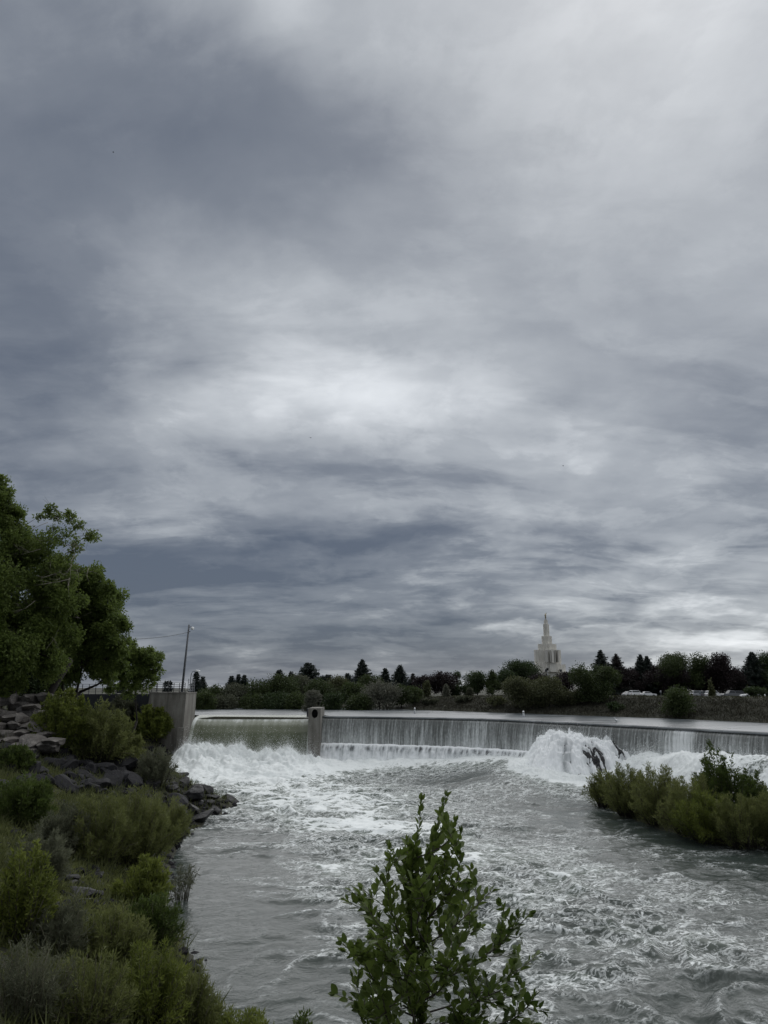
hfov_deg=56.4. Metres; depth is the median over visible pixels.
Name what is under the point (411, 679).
conifer tree
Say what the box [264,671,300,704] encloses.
deciduous tree
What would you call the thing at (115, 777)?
rock
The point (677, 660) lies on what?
deciduous tree
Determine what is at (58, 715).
leafy shrub
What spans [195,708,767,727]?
reservoir
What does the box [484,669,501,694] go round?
tree
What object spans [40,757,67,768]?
rock
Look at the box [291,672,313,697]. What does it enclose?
deciduous tree
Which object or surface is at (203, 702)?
shrub
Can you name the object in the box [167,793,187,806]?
rock
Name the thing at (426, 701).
shrub
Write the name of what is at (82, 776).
rock
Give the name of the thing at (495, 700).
shrub
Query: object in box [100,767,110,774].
rock
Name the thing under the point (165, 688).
conifer tree
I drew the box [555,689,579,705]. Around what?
willow tree
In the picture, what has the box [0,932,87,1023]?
willow shrub
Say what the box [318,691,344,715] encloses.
shrub
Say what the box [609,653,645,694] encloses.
conifer tree
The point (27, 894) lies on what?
leafy shrub
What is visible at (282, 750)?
spray
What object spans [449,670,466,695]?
deciduous tree
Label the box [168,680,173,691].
conifer tree
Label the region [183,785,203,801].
rock
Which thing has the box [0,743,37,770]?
leafy shrub
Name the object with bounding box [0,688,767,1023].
ground
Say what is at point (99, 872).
rock
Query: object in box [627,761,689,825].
willow shrub
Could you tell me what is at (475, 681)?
deciduous tree
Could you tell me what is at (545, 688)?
willow tree
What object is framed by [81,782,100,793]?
rock
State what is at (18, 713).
rock ledge
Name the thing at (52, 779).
rock
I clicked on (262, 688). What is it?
deciduous tree
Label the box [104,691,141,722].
leafy shrub
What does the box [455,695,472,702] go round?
shrub
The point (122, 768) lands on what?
rock
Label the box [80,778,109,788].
rock
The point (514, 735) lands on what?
waterfall
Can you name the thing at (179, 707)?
concrete abutment
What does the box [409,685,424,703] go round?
deciduous tree
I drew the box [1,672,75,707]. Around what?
deciduous tree
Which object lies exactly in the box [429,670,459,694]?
deciduous tree
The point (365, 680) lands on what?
deciduous tree
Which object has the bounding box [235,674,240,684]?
conifer tree
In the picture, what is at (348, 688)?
deciduous tree
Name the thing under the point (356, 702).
shrub
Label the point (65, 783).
rock
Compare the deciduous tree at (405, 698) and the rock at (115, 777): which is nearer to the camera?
the rock at (115, 777)
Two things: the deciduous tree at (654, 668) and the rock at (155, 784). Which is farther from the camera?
the deciduous tree at (654, 668)
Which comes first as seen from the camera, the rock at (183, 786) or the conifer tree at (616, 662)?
the rock at (183, 786)
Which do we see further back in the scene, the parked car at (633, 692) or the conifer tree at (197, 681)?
the parked car at (633, 692)
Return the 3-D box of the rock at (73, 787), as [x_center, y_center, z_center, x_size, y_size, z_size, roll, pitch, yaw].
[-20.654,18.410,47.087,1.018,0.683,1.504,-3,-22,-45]
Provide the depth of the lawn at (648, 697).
101.93 m
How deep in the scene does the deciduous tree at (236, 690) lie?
136.80 m
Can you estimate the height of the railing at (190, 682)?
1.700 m
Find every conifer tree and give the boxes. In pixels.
[163,680,168,691]
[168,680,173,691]
[187,672,202,715]
[200,676,207,692]
[224,675,235,692]
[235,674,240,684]
[239,674,249,688]
[269,669,285,684]
[299,662,320,693]
[322,674,332,683]
[344,673,351,680]
[346,659,373,696]
[380,668,392,688]
[391,664,411,693]
[408,674,415,688]
[580,650,626,694]
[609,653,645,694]
[627,654,664,695]
[641,656,665,694]
[717,652,767,695]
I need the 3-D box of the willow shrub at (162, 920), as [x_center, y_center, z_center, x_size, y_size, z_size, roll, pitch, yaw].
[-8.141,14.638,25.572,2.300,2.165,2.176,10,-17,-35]
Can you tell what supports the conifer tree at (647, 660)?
on the ground at (484, 690)
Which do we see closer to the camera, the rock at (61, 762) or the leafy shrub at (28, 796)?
the leafy shrub at (28, 796)
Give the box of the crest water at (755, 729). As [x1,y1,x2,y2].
[326,714,767,731]
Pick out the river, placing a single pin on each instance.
(631, 921)
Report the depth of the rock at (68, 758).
55.13 m
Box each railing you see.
[75,684,156,693]
[151,683,185,691]
[187,679,194,691]
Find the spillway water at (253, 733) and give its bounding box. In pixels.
[187,715,307,754]
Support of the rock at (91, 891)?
on the ground at (484, 690)
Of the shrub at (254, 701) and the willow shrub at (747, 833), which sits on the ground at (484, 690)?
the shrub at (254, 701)
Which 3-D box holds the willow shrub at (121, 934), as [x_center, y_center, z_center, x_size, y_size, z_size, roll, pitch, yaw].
[-8.183,12.801,21.576,2.481,2.108,2.097,-4,-14,17]
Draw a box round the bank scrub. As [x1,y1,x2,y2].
[411,693,767,722]
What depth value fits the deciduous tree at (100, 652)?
70.60 m
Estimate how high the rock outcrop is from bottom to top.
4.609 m
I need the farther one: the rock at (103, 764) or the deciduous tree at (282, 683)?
the deciduous tree at (282, 683)
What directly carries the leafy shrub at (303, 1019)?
on the ground at (484, 690)
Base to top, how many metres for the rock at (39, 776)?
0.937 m
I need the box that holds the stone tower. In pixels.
[530,613,577,690]
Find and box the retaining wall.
[69,694,149,727]
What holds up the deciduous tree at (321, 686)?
on the ground at (484, 690)
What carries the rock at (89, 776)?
on the ground at (484, 690)
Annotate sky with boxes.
[0,0,767,687]
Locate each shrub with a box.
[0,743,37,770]
[0,770,58,827]
[0,833,61,946]
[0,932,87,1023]
[4,820,74,889]
[24,943,142,1023]
[26,887,97,960]
[28,686,92,755]
[32,801,91,852]
[61,695,136,763]
[67,791,139,865]
[78,899,158,973]
[103,783,182,868]
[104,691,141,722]
[105,853,175,907]
[107,936,192,1023]
[112,719,146,759]
[125,889,192,953]
[130,703,174,741]
[134,745,179,787]
[151,791,197,841]
[158,957,226,1023]
[168,861,200,903]
[195,691,217,709]
[209,693,238,708]
[217,1004,273,1023]
[237,690,264,708]
[261,689,288,708]
[283,691,305,709]
[292,1004,312,1023]
[301,689,321,710]
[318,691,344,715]
[342,692,373,709]
[422,698,438,704]
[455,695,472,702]
[486,696,506,706]
[580,769,615,807]
[599,761,646,817]
[606,701,625,711]
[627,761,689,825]
[651,773,718,835]
[658,683,695,716]
[668,782,736,844]
[689,738,759,817]
[706,792,767,849]
[736,767,767,803]
[743,685,767,695]
[746,781,767,847]
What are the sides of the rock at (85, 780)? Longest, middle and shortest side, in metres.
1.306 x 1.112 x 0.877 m
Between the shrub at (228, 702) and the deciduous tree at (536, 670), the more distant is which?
the deciduous tree at (536, 670)
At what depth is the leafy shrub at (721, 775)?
51.87 m
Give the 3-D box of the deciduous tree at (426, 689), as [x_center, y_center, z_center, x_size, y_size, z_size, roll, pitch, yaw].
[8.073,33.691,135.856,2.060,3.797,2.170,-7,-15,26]
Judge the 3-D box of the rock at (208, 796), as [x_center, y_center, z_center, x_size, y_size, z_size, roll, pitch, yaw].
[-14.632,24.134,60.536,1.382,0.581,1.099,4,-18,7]
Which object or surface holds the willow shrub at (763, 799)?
on the ground at (484, 690)
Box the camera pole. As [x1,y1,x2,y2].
[181,625,193,691]
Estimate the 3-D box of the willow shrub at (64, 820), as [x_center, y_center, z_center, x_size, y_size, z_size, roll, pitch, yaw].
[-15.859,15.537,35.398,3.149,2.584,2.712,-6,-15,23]
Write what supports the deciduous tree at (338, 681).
on the ground at (484, 690)
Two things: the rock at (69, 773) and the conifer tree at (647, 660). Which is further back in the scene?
the conifer tree at (647, 660)
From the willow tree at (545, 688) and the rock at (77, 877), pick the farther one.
the willow tree at (545, 688)
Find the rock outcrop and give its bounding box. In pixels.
[564,741,624,773]
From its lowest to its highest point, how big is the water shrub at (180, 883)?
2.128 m
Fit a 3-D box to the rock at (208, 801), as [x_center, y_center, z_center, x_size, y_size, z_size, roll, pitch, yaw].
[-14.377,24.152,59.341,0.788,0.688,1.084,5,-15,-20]
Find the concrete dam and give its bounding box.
[324,717,761,734]
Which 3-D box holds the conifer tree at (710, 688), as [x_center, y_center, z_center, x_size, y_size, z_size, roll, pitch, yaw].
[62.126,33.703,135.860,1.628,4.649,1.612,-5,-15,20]
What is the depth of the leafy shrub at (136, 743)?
59.34 m
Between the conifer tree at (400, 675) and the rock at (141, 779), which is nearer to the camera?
the rock at (141, 779)
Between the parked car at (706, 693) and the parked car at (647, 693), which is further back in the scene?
the parked car at (647, 693)
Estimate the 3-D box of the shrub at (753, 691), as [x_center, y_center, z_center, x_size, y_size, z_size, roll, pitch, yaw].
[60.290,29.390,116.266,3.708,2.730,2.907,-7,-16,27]
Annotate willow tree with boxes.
[500,675,545,710]
[525,675,567,706]
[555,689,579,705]
[567,660,622,701]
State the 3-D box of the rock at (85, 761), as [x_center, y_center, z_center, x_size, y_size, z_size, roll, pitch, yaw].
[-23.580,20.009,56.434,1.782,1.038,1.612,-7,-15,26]
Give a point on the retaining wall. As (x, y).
(140, 699)
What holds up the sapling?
on the ground at (484, 690)
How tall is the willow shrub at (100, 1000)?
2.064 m
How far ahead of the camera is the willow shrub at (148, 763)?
57.81 m
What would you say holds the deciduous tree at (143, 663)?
on the ground at (484, 690)
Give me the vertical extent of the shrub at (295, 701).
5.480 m
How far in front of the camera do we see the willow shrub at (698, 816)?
47.48 m
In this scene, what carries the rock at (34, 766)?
on the ground at (484, 690)
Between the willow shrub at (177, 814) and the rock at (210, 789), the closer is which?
the willow shrub at (177, 814)
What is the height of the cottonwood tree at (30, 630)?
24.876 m
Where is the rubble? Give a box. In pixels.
[0,743,236,991]
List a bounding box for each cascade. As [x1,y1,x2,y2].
[320,743,527,760]
[525,728,629,774]
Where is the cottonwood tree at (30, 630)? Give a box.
[0,474,101,708]
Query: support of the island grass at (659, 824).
on the ground at (484, 690)
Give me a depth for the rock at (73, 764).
53.21 m
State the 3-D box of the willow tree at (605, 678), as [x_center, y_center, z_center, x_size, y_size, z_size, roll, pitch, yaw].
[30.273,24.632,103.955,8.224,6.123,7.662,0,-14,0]
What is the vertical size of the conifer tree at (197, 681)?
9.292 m
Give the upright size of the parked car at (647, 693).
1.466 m
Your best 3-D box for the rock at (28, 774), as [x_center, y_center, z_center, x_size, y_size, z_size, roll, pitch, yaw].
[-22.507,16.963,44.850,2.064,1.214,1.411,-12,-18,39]
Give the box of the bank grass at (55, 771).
[0,706,236,1023]
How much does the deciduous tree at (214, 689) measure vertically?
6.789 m
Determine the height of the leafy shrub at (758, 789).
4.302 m
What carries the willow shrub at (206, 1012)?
on the ground at (484, 690)
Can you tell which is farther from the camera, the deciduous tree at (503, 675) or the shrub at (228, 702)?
the deciduous tree at (503, 675)
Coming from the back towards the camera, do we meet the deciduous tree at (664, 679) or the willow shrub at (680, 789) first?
the deciduous tree at (664, 679)
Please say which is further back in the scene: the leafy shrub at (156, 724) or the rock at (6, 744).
the leafy shrub at (156, 724)
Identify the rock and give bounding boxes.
[0,742,11,750]
[14,773,34,785]
[22,761,40,773]
[35,774,50,781]
[38,766,48,773]
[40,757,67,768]
[47,775,54,784]
[53,774,76,789]
[58,759,78,770]
[61,756,73,760]
[63,770,77,778]
[65,785,78,793]
[66,874,80,879]
[71,886,103,897]
[75,774,85,780]
[77,769,93,775]
[78,778,93,783]
[79,759,94,766]
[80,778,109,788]
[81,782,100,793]
[84,762,96,773]
[84,774,96,779]
[94,871,103,878]
[95,762,113,770]
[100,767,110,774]
[101,764,118,773]
[103,770,123,788]
[110,754,140,771]
[118,766,126,770]
[121,770,142,782]
[124,773,143,787]
[125,776,142,791]
[146,778,160,788]
[166,786,178,792]
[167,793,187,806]
[179,776,189,783]
[179,784,188,789]
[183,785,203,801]
[188,804,198,813]
[190,783,213,793]
[193,809,213,822]
[205,794,219,799]
[206,799,214,805]
[213,809,220,814]
[224,794,238,802]
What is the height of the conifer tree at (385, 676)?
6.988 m
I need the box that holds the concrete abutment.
[148,692,196,753]
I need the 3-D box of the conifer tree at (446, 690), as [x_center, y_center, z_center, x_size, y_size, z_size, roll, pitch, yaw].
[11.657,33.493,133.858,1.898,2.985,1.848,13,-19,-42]
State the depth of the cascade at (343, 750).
90.43 m
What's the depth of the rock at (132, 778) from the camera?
54.77 m
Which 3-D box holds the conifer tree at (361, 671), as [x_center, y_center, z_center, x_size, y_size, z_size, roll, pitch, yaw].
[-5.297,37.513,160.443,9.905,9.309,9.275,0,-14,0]
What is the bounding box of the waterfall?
[321,717,767,755]
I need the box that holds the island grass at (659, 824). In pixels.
[587,793,761,843]
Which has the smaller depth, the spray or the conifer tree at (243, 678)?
the spray
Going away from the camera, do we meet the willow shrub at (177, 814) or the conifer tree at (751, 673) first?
the willow shrub at (177, 814)
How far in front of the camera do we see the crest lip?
77.57 m
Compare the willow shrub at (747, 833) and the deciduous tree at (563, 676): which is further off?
the deciduous tree at (563, 676)
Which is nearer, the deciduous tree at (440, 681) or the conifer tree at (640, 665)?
the deciduous tree at (440, 681)
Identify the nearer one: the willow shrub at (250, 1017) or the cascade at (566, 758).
the willow shrub at (250, 1017)
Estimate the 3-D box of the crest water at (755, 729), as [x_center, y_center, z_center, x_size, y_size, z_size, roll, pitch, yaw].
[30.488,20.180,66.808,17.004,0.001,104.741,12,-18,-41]
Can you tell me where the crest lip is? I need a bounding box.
[322,716,767,734]
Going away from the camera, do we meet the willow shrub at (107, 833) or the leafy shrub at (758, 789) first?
the willow shrub at (107, 833)
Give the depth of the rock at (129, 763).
58.00 m
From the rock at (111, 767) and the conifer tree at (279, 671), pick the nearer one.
the rock at (111, 767)
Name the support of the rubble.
on the ground at (484, 690)
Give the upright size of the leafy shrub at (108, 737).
5.458 m
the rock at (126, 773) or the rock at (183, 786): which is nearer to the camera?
the rock at (126, 773)
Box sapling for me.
[328,790,549,1023]
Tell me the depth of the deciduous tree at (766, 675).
223.88 m
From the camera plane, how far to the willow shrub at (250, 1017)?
19.30 m
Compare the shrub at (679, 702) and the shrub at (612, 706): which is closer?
the shrub at (679, 702)
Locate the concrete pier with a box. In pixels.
[307,707,324,756]
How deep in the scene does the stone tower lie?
369.53 m
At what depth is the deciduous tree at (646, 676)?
232.66 m
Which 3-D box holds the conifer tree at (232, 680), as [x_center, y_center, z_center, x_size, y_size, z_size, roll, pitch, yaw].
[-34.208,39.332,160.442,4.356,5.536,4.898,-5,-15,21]
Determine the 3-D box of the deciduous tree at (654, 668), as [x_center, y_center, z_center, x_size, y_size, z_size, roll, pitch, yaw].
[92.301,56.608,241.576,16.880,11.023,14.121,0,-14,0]
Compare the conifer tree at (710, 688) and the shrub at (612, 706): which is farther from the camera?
the conifer tree at (710, 688)
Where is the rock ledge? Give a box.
[0,692,65,753]
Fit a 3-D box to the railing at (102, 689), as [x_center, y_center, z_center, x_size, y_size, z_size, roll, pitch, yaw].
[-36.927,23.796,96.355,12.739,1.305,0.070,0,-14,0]
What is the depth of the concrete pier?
93.03 m
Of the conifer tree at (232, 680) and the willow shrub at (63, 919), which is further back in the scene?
the conifer tree at (232, 680)
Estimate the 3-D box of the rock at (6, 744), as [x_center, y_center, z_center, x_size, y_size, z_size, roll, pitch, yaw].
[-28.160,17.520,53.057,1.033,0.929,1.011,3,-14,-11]
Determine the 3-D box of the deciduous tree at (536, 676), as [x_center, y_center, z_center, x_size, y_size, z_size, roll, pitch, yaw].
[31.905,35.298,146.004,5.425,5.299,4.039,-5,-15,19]
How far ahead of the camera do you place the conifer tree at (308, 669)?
163.40 m
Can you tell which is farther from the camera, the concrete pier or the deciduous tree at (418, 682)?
the deciduous tree at (418, 682)
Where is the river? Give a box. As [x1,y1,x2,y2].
[166,742,767,1023]
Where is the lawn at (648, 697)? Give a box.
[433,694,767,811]
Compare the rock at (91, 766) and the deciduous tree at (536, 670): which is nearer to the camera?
the rock at (91, 766)
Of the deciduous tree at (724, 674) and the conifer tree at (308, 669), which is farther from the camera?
the deciduous tree at (724, 674)
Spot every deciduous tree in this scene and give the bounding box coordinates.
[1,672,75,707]
[31,560,134,698]
[103,638,165,732]
[196,683,227,698]
[218,682,249,707]
[243,677,273,699]
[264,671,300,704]
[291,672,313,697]
[303,677,339,705]
[325,674,351,697]
[340,680,366,704]
[357,673,383,691]
[359,678,404,709]
[393,683,417,707]
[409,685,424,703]
[411,674,432,688]
[422,679,431,697]
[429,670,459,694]
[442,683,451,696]
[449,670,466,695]
[462,670,488,694]
[465,687,473,695]
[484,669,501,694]
[494,669,518,692]
[495,658,533,681]
[521,660,542,679]
[528,672,549,684]
[553,671,575,692]
[616,667,658,691]
[641,664,662,695]
[650,651,718,690]
[653,666,696,691]
[692,652,750,693]
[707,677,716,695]
[753,650,767,674]
[761,667,767,688]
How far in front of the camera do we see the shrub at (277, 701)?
128.66 m
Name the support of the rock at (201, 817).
on the ground at (484, 690)
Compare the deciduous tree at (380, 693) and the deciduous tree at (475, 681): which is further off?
the deciduous tree at (475, 681)
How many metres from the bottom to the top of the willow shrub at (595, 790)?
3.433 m
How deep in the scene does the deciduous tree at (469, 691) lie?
131.61 m
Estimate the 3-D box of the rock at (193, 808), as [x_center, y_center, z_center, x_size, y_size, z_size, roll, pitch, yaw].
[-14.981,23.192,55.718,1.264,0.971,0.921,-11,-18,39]
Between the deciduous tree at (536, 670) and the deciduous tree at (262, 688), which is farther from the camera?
the deciduous tree at (536, 670)
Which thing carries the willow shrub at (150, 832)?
on the ground at (484, 690)
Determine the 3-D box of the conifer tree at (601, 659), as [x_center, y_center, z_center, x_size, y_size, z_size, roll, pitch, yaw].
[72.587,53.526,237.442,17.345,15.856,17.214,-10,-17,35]
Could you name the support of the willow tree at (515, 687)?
on the ground at (484, 690)
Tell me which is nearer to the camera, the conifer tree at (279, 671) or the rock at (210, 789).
the rock at (210, 789)
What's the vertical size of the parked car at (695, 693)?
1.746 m
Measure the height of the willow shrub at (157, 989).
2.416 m
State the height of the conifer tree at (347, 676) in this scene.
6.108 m
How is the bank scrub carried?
on the ground at (484, 690)
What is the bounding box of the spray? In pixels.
[170,721,767,783]
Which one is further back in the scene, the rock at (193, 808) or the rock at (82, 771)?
the rock at (193, 808)
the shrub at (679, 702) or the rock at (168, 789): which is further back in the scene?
the shrub at (679, 702)
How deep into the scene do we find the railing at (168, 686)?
93.54 m
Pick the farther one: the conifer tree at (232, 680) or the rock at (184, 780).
the conifer tree at (232, 680)
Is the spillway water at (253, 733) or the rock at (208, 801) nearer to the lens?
the rock at (208, 801)
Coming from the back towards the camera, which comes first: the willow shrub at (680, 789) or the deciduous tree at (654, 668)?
the deciduous tree at (654, 668)
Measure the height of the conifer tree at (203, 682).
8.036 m
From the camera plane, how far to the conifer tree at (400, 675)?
162.12 m
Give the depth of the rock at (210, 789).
60.67 m
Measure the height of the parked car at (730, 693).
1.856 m
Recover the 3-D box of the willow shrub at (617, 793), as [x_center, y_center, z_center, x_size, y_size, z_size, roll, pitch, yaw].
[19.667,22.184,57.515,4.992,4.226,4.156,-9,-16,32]
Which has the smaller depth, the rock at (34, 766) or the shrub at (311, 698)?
the rock at (34, 766)
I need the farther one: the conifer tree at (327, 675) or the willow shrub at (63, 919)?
the conifer tree at (327, 675)
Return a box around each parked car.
[628,690,640,694]
[639,692,656,695]
[690,691,700,695]
[704,691,720,695]
[720,690,743,695]
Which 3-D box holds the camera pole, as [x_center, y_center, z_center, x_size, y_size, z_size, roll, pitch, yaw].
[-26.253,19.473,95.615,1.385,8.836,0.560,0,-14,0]
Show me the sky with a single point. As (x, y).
(468, 252)
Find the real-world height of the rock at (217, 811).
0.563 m
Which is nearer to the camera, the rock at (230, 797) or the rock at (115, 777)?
the rock at (115, 777)
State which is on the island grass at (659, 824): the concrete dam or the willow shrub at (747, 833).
the willow shrub at (747, 833)
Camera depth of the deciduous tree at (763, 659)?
230.80 m
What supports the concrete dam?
on the ground at (484, 690)
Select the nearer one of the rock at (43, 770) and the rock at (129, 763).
the rock at (43, 770)
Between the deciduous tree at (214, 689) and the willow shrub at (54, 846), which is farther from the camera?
the deciduous tree at (214, 689)
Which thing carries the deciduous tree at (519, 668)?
on the ground at (484, 690)
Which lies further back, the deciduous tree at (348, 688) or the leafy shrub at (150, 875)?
the deciduous tree at (348, 688)

